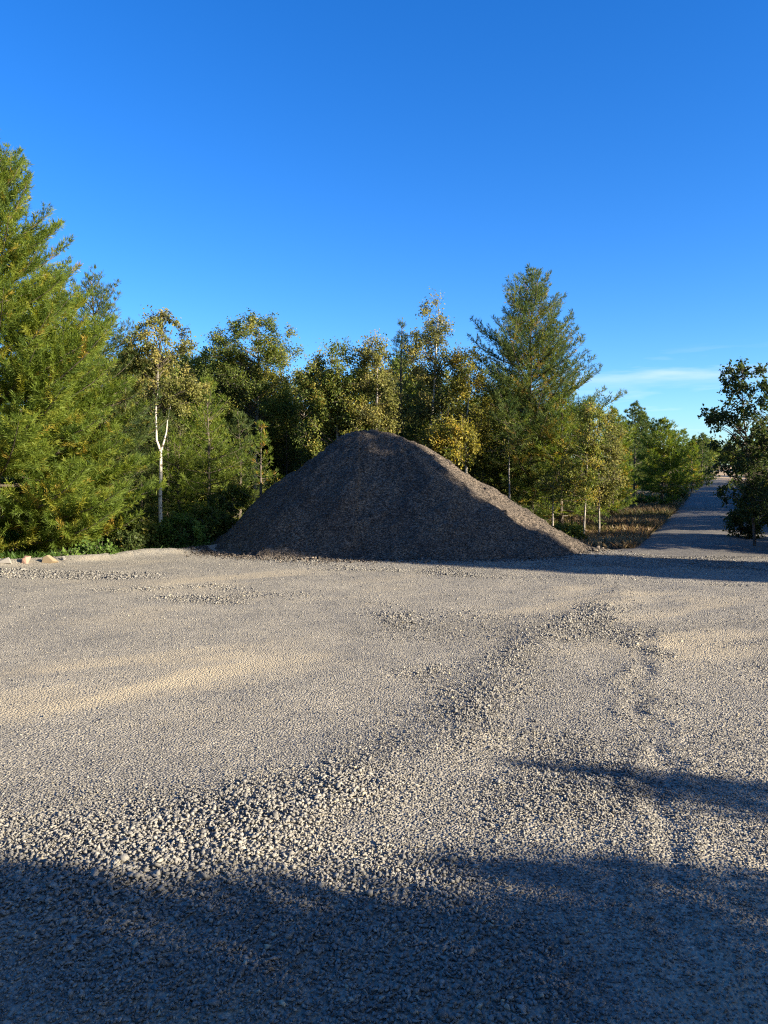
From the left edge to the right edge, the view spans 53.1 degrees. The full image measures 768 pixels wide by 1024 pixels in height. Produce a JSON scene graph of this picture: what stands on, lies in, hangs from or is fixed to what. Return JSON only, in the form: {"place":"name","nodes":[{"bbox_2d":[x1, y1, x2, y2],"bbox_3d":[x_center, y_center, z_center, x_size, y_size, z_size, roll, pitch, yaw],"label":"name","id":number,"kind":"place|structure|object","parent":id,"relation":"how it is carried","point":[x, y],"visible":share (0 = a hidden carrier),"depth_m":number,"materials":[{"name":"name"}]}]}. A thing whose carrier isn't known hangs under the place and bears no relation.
{"place":"outdoors","nodes":[
{"label":"outdoors","id":0,"kind":"place"},
{"bbox_2d":[0,544,767,1023],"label":"gravel yard","id":1,"kind":"structure","parent":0,"point":[150,684],"depth_m":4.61,"materials":[{"name":"grey gravel"}]},
{"bbox_2d":[0,557,11,563],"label":"rock","id":2,"kind":"object","parent":1,"relation":"on","point":[7,560],"visible":1,"depth_m":12.54,"materials":[{"name":"grey stone"}]},
{"bbox_2d":[22,556,30,563],"bbox_3d":[-5.915,0.810,12.719,0.156,0.171,0.166,0,3,0],"label":"rock","id":3,"kind":"object","parent":1,"relation":"on","point":[25,559],"visible":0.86,"depth_m":12.65,"materials":[{"name":"stone"}]},
{"bbox_2d":[42,555,57,562],"bbox_3d":[-5.566,0.813,12.804,0.272,0.190,0.144,1,3,11],"label":"rock","id":4,"kind":"object","parent":1,"relation":"on","point":[48,559],"visible":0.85,"depth_m":12.77,"materials":[{"name":"beige stone"}]},
{"bbox_2d":[0,546,767,621],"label":"loose stones","id":5,"kind":"object","parent":1,"relation":"on","point":[453,572],"visible":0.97,"depth_m":10.99,"materials":[{"name":"grey gravel"}]},
{"bbox_2d":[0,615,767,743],"bbox_3d":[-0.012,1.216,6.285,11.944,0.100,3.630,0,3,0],"label":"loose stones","id":6,"kind":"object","parent":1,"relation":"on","point":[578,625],"visible":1,"depth_m":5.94,"materials":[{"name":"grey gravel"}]},
{"bbox_2d":[209,429,591,559],"bbox_3d":[0.195,-0.449,16.320,8.559,2.632,6.337,0,3,0],"label":"gravel pile","id":7,"kind":"object","parent":1,"relation":"on","point":[371,494],"visible":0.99,"depth_m":14.62,"materials":[{"name":"gravel"}]},
{"bbox_2d":[183,543,632,565],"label":"spilled stones","id":8,"kind":"object","parent":1,"relation":"on","point":[206,550],"visible":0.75,"depth_m":13.53,"materials":[{"name":"grey gravel"}]},
{"bbox_2d":[0,0,767,463],"label":"sky","id":9,"kind":"structure","parent":0,"point":[325,166],"materials":[{"name":"blue"}]},
{"bbox_2d":[40,465,746,555],"bbox_3d":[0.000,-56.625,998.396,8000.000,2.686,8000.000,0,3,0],"label":"ground","id":10,"kind":"structure","parent":0,"point":[659,528],"depth_m":28.46,"materials":[{"name":"brown soil"}]},
{"bbox_2d":[0,309,65,531],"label":"forest pine","id":11,"kind":"object","parent":10,"relation":"on","point":[3,478],"depth_m":18.92,"materials":[{"name":"green plant"}]},
{"bbox_2d":[54,542,92,555],"bbox_3d":[-5.453,0.850,13.590,0.738,0.671,0.558,0,3,0],"label":"leafy bush","id":12,"kind":"object","parent":10,"relation":"on","point":[77,551],"visible":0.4,"depth_m":13.55,"materials":[{"name":"green plant"}]},
{"bbox_2d":[0,266,148,556],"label":"pine tree","id":13,"kind":"object","parent":10,"relation":"on","point":[101,436],"visible":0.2,"depth_m":15.24,"materials":[{"name":"green plant"}]},
{"bbox_2d":[0,138,168,557],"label":"pine tree","id":14,"kind":"object","parent":10,"relation":"on","point":[23,247],"visible":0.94,"depth_m":14.08,"materials":[{"name":"green plant"}]},
{"bbox_2d":[80,538,123,554],"bbox_3d":[-5.130,0.754,13.852,0.832,0.595,0.809,-1,4,-21],"label":"leafy bush","id":15,"kind":"object","parent":10,"relation":"on","point":[98,549],"visible":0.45,"depth_m":13.68,"materials":[{"name":"green plant"}]},
{"bbox_2d":[47,264,175,523],"bbox_3d":[-6.151,-2.247,16.730,3.073,6.311,3.700,-1,4,-24],"label":"pine tree","id":16,"kind":"object","parent":10,"relation":"on","point":[115,341],"visible":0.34,"depth_m":16.59,"materials":[{"name":"green plant"}]},
{"bbox_2d":[0,524,230,558],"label":"forest undergrowth","id":17,"kind":"object","parent":10,"relation":"on","point":[16,554],"visible":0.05,"depth_m":14.71,"materials":[{"name":"green plant"}]},
{"bbox_2d":[105,527,149,551],"bbox_3d":[-5.040,0.648,15.085,0.851,0.683,0.818,0,3,0],"label":"leafy bush","id":18,"kind":"object","parent":10,"relation":"on","point":[126,540],"visible":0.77,"depth_m":14.92,"materials":[{"name":"green plant"}]},
{"bbox_2d":[95,343,159,486],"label":"forest tree","id":19,"kind":"object","parent":10,"relation":"on","point":[111,383],"depth_m":23.24,"materials":[{"name":"green plant"}]},
{"bbox_2d":[91,373,172,523],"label":"forest pine","id":20,"kind":"object","parent":10,"relation":"on","point":[127,402],"visible":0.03,"depth_m":20.23,"materials":[{"name":"green plant"}]},
{"bbox_2d":[107,439,168,532],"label":"forest pine","id":21,"kind":"object","parent":10,"relation":"on","point":[146,494],"visible":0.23,"depth_m":19.24,"materials":[{"name":"green plant"}]},
{"bbox_2d":[90,335,196,516],"bbox_3d":[-6.615,-2.123,21.315,3.588,5.499,2.965,2,4,33],"label":"forest tree","id":22,"kind":"object","parent":10,"relation":"on","point":[152,411],"visible":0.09,"depth_m":20.96,"materials":[{"name":"green plant"}]},
{"bbox_2d":[118,516,182,547],"bbox_3d":[-4.819,0.498,15.867,1.314,0.892,1.078,-2,4,-33],"label":"leafy bush","id":23,"kind":"object","parent":10,"relation":"on","point":[142,527],"visible":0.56,"depth_m":15.63,"materials":[{"name":"green plant"}]},
{"bbox_2d":[118,399,204,523],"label":"forest pine","id":24,"kind":"object","parent":10,"relation":"on","point":[170,430],"visible":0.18,"depth_m":19.89,"materials":[{"name":"green plant"}]},
{"bbox_2d":[118,305,211,524],"bbox_3d":[-4.915,-1.842,17.052,2.172,5.430,1.749,0,3,0],"label":"birch tree","id":25,"kind":"object","parent":10,"relation":"on","point":[157,363],"visible":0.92,"depth_m":16.91,"materials":[{"name":"green plant"}]},
{"bbox_2d":[139,418,216,537],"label":"pine tree","id":26,"kind":"object","parent":10,"relation":"on","point":[180,461],"visible":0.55,"depth_m":17.98,"materials":[{"name":"green plant"}]},
{"bbox_2d":[151,511,210,547],"bbox_3d":[-4.207,0.468,15.887,1.269,0.994,0.954,0,3,0],"label":"leafy bush","id":27,"kind":"object","parent":10,"relation":"on","point":[194,528],"visible":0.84,"depth_m":15.80,"materials":[{"name":"green plant"}]},
{"bbox_2d":[133,344,253,509],"bbox_3d":[-5.959,-2.239,23.056,4.410,5.530,3.643,-1,3,-18],"label":"forest tree","id":28,"kind":"object","parent":10,"relation":"on","point":[189,366],"visible":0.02,"depth_m":22.77,"materials":[{"name":"green plant"}]},
{"bbox_2d":[150,374,258,529],"bbox_3d":[-4.234,-1.263,18.644,2.784,4.100,2.814,3,4,40],"label":"pine tree","id":29,"kind":"object","parent":10,"relation":"on","point":[213,459],"visible":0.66,"depth_m":18.27,"materials":[{"name":"green plant"}]},
{"bbox_2d":[177,500,233,541],"bbox_3d":[-4.055,0.300,17.240,1.495,1.132,1.152,0,3,0],"label":"leafy bush","id":30,"kind":"object","parent":10,"relation":"on","point":[209,521],"visible":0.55,"depth_m":17.10,"materials":[{"name":"green plant"}]},
{"bbox_2d":[169,394,246,517],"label":"forest tree","id":31,"kind":"object","parent":10,"relation":"on","point":[229,417],"visible":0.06,"depth_m":20.98,"materials":[{"name":"green plant"}]},
{"bbox_2d":[154,345,265,489],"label":"forest tree","id":32,"kind":"object","parent":10,"relation":"on","point":[202,396],"depth_m":24.24,"materials":[{"name":"green plant"}]},
{"bbox_2d":[0,401,438,499],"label":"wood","id":33,"kind":"object","parent":10,"relation":"on","point":[105,493],"depth_m":29.84,"materials":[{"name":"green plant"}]},
{"bbox_2d":[203,476,254,534],"bbox_3d":[-3.622,-0.016,18.029,1.315,1.671,1.010,0,3,0],"label":"leafy bush","id":34,"kind":"object","parent":10,"relation":"on","point":[238,495],"visible":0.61,"depth_m":17.85,"materials":[{"name":"green plant"}]},
{"bbox_2d":[196,392,269,518],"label":"forest pine","id":35,"kind":"object","parent":10,"relation":"on","point":[246,477],"visible":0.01,"depth_m":24.01,"materials":[{"name":"green plant"}]},
{"bbox_2d":[200,409,277,526],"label":"pine tree","id":36,"kind":"object","parent":10,"relation":"on","point":[240,414],"visible":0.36,"depth_m":19.38,"materials":[{"name":"green plant"}]},
{"bbox_2d":[186,307,309,500],"bbox_3d":[-3.778,-2.595,21.910,3.721,6.377,2.938,0,3,0],"label":"leafy tree","id":37,"kind":"object","parent":10,"relation":"on","point":[248,386],"visible":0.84,"depth_m":21.37,"materials":[{"name":"green plant"}]},
{"bbox_2d":[215,361,297,509],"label":"forest tree","id":38,"kind":"object","parent":10,"relation":"on","point":[268,436],"visible":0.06,"depth_m":24.42,"materials":[{"name":"green plant"}]},
{"bbox_2d":[232,420,281,509],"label":"pine tree","id":39,"kind":"object","parent":10,"relation":"on","point":[261,476],"visible":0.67,"depth_m":17.85,"materials":[{"name":"green plant"}]},
{"bbox_2d":[263,413,303,489],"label":"forest pine","id":40,"kind":"object","parent":10,"relation":"on","point":[291,446],"visible":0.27,"depth_m":22.93,"materials":[{"name":"green plant"}]},
{"bbox_2d":[251,368,326,486],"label":"forest tree","id":41,"kind":"object","parent":10,"relation":"on","point":[274,449],"visible":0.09,"depth_m":23.86,"materials":[{"name":"green plant"}]},
{"bbox_2d":[272,366,335,468],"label":"forest tree","id":42,"kind":"object","parent":10,"relation":"on","point":[332,434],"visible":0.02,"depth_m":25.22,"materials":[{"name":"green plant"}]},
{"bbox_2d":[291,431,321,469],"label":"forest pine","id":43,"kind":"object","parent":10,"relation":"on","point":[301,465],"visible":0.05,"depth_m":21.46,"materials":[{"name":"green plant"}]},
{"bbox_2d":[288,336,379,463],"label":"leafy tree","id":44,"kind":"object","parent":10,"relation":"on","point":[338,403],"visible":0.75,"depth_m":20.06,"materials":[{"name":"green plant"}]},
{"bbox_2d":[332,372,387,441],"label":"forest tree","id":45,"kind":"object","parent":10,"relation":"on","point":[369,398],"depth_m":24.39,"materials":[{"name":"green plant"}]},
{"bbox_2d":[345,328,407,433],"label":"leafy tree","id":46,"kind":"object","parent":10,"relation":"on","point":[376,417],"visible":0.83,"depth_m":19.83,"materials":[{"name":"green plant"}]},
{"bbox_2d":[380,317,417,440],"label":"tree","id":47,"kind":"object","parent":10,"relation":"on","point":[398,334],"visible":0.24,"depth_m":21.64,"materials":[{"name":"green plant"}]},
{"bbox_2d":[359,351,440,445],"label":"forest tree","id":48,"kind":"object","parent":10,"relation":"on","point":[396,358],"visible":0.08,"depth_m":23.91,"materials":[{"name":"green plant"}]},
{"bbox_2d":[399,405,427,444],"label":"forest pine","id":49,"kind":"object","parent":10,"relation":"on","point":[412,431],"visible":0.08,"depth_m":21.30,"materials":[{"name":"green plant"}]},
{"bbox_2d":[398,365,448,445],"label":"forest tree","id":50,"kind":"object","parent":10,"relation":"on","point":[416,393],"visible":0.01,"depth_m":25.09,"materials":[{"name":"green plant"}]},
{"bbox_2d":[394,288,454,445],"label":"leafy tree","id":51,"kind":"object","parent":10,"relation":"on","point":[432,405],"visible":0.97,"depth_m":20.20,"materials":[{"name":"green plant"}]},
{"bbox_2d":[413,408,484,469],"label":"leafy tree","id":52,"kind":"object","parent":10,"relation":"on","point":[453,449],"visible":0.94,"depth_m":18.28,"materials":[{"name":"yellow plant"}]},
{"bbox_2d":[412,366,493,477],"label":"forest tree","id":53,"kind":"object","parent":10,"relation":"on","point":[449,382],"visible":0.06,"depth_m":23.49,"materials":[{"name":"green plant"}]},
{"bbox_2d":[438,339,501,473],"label":"leafy tree","id":54,"kind":"object","parent":10,"relation":"on","point":[463,388],"visible":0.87,"depth_m":19.66,"materials":[{"name":"green plant"}]},
{"bbox_2d":[454,391,518,494],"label":"forest tree","id":55,"kind":"object","parent":10,"relation":"on","point":[479,402],"visible":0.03,"depth_m":23.41,"materials":[{"name":"green plant"}]},
{"bbox_2d":[458,430,521,500],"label":"forest pine","id":56,"kind":"object","parent":10,"relation":"on","point":[482,474],"visible":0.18,"depth_m":20.33,"materials":[{"name":"green plant"}]},
{"bbox_2d":[467,415,543,515],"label":"pine tree","id":57,"kind":"object","parent":10,"relation":"on","point":[501,485],"visible":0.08,"depth_m":20.55,"materials":[{"name":"green plant"}]},
{"bbox_2d":[482,413,539,499],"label":"leafy tree","id":58,"kind":"object","parent":10,"relation":"on","point":[497,437],"visible":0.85,"depth_m":19.20,"materials":[{"name":"green plant"}]},
{"bbox_2d":[486,397,554,507],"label":"forest tree","id":59,"kind":"object","parent":10,"relation":"on","point":[518,470],"visible":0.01,"depth_m":23.39,"materials":[{"name":"green plant"}]},
{"bbox_2d":[447,263,627,523],"bbox_3d":[4.132,-2.948,20.489,4.637,7.259,4.476,1,4,23],"label":"pine tree","id":60,"kind":"object","parent":10,"relation":"on","point":[504,397],"visible":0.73,"depth_m":19.75,"materials":[{"name":"green plant"}]},
{"bbox_2d":[534,461,572,525],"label":"leafy tree","id":61,"kind":"object","parent":10,"relation":"on","point":[547,479],"visible":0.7,"depth_m":18.24,"materials":[{"name":"green plant"}]},
{"bbox_2d":[534,428,580,515],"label":"forest pine","id":62,"kind":"object","parent":10,"relation":"on","point":[558,502],"visible":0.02,"depth_m":24.80,"materials":[{"name":"green plant"}]},
{"bbox_2d":[499,383,639,524],"bbox_3d":[4.742,-1.364,19.811,3.631,4.170,3.041,3,4,40],"label":"pine tree","id":63,"kind":"object","parent":10,"relation":"on","point":[548,458],"visible":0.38,"depth_m":19.60,"materials":[{"name":"green plant"}]},
{"bbox_2d":[552,520,588,540],"bbox_3d":[4.073,0.524,17.234,1.003,0.767,0.797,0,3,0],"label":"leafy bush","id":64,"kind":"object","parent":10,"relation":"on","point":[573,530],"visible":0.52,"depth_m":17.09,"materials":[{"name":"green plant"}]},
{"bbox_2d":[546,402,601,506],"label":"forest tree","id":65,"kind":"object","parent":10,"relation":"on","point":[572,462],"depth_m":26.61,"materials":[{"name":"green plant"}]},
{"bbox_2d":[546,396,615,533],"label":"leafy tree","id":66,"kind":"object","parent":10,"relation":"on","point":[586,480],"visible":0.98,"depth_m":17.53,"materials":[{"name":"green plant"}]},
{"bbox_2d":[573,405,631,532],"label":"leafy tree","id":67,"kind":"object","parent":10,"relation":"on","point":[604,489],"visible":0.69,"depth_m":17.98,"materials":[{"name":"green plant"}]},
{"bbox_2d":[594,405,641,512],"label":"pine tree","id":68,"kind":"object","parent":10,"relation":"on","point":[625,470],"visible":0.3,"depth_m":26.67,"materials":[{"name":"green plant"}]},
{"bbox_2d":[608,436,641,484],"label":"pine","id":69,"kind":"object","parent":10,"relation":"on","point":[631,462],"visible":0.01,"depth_m":59.39,"materials":[{"name":"green plant"}]},
{"bbox_2d":[617,400,656,493],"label":"leafy tree","id":70,"kind":"object","parent":10,"relation":"on","point":[638,417],"visible":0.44,"depth_m":47.48,"materials":[{"name":"green plant"}]},
{"bbox_2d":[631,496,648,504],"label":"leafy bush","id":71,"kind":"object","parent":10,"relation":"on","point":[639,501],"visible":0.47,"depth_m":32.83,"materials":[{"name":"green plant"}]},
{"bbox_2d":[633,411,670,484],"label":"pine","id":72,"kind":"object","parent":10,"relation":"on","point":[644,413],"visible":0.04,"depth_m":65.34,"materials":[{"name":"green plant"}]},
{"bbox_2d":[628,416,699,504],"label":"pine tree","id":73,"kind":"object","parent":10,"relation":"on","point":[653,470],"visible":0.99,"depth_m":30.65,"materials":[{"name":"green plant"}]},
{"bbox_2d":[657,430,686,479],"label":"pine","id":74,"kind":"object","parent":10,"relation":"on","point":[670,453],"visible":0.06,"depth_m":69.56,"materials":[{"name":"green plant"}]},
{"bbox_2d":[665,485,688,497],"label":"leafy bush","id":75,"kind":"object","parent":10,"relation":"on","point":[681,494],"visible":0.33,"depth_m":36.81,"materials":[{"name":"green plant"}]},
{"bbox_2d":[668,428,695,485],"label":"pine tree","id":76,"kind":"object","parent":10,"relation":"on","point":[684,434],"visible":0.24,"depth_m":65.72,"materials":[{"name":"green plant"}]},
{"bbox_2d":[678,439,705,491],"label":"pine tree","id":77,"kind":"object","parent":10,"relation":"on","point":[693,445],"visible":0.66,"depth_m":51.80,"materials":[{"name":"green plant"}]},
{"bbox_2d":[685,435,712,480],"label":"pine","id":78,"kind":"object","parent":10,"relation":"on","point":[693,438],"visible":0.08,"depth_m":79.53,"materials":[{"name":"green plant"}]},
{"bbox_2d":[690,432,716,485],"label":"pine tree","id":79,"kind":"object","parent":10,"relation":"on","point":[700,442],"visible":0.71,"depth_m":65.63,"materials":[{"name":"green plant"}]},
{"bbox_2d":[693,434,721,481],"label":"leafy tree","id":80,"kind":"object","parent":10,"relation":"on","point":[713,453],"visible":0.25,"depth_m":77.22,"materials":[{"name":"green plant"}]},
{"bbox_2d":[700,441,723,479],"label":"pine","id":81,"kind":"object","parent":10,"relation":"on","point":[712,478],"visible":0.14,"depth_m":91.31,"materials":[{"name":"green plant"}]},
{"bbox_2d":[714,445,726,466],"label":"tree","id":82,"kind":"object","parent":10,"relation":"on","point":[721,457],"visible":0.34,"depth_m":148.65,"materials":[{"name":"green plant"}]},
{"bbox_2d":[697,356,767,545],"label":"leafy tree","id":83,"kind":"object","parent":10,"relation":"on","point":[715,416],"visible":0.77,"depth_m":15.52,"materials":[{"name":"green plant"}]},
{"bbox_2d":[725,444,740,465],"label":"tree","id":84,"kind":"object","parent":10,"relation":"on","point":[731,458],"visible":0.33,"depth_m":155.11,"materials":[{"name":"green plant"}]},
{"bbox_2d":[720,504,767,538],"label":"leafy bush","id":85,"kind":"object","parent":10,"relation":"on","point":[745,532],"visible":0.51,"depth_m":17.38,"materials":[{"name":"green plant"}]},
{"bbox_2d":[737,429,767,505],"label":"leafy tree","id":86,"kind":"object","parent":10,"relation":"on","point":[754,475],"visible":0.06,"depth_m":18.99,"materials":[{"name":"green plant"}]},
{"bbox_2d":[738,363,767,525],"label":"leafy tree","id":87,"kind":"object","parent":10,"relation":"on","point":[752,463],"visible":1,"depth_m":14.95,"materials":[{"name":"green plant"}]},
{"bbox_2d":[534,490,690,548],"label":"dry grass","id":88,"kind":"structure","parent":0,"point":[634,525],"depth_m":21.59,"materials":[{"name":"beige plant"}]},
{"bbox_2d":[594,480,767,556],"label":"gravel road","id":89,"kind":"structure","parent":0,"point":[694,527],"depth_m":17.79,"materials":[{"name":"grey gravel"}]},
{"bbox_2d":[669,466,745,480],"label":"sandy clearing","id":90,"kind":"structure","parent":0,"point":[725,477],"depth_m":111.92,"materials":[{"name":"beige sand"}]},
{"bbox_2d":[732,480,765,511],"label":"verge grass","id":91,"kind":"structure","parent":0,"point":[738,486],"depth_m":60.11,"materials":[{"name":"green plant"}]}
]}

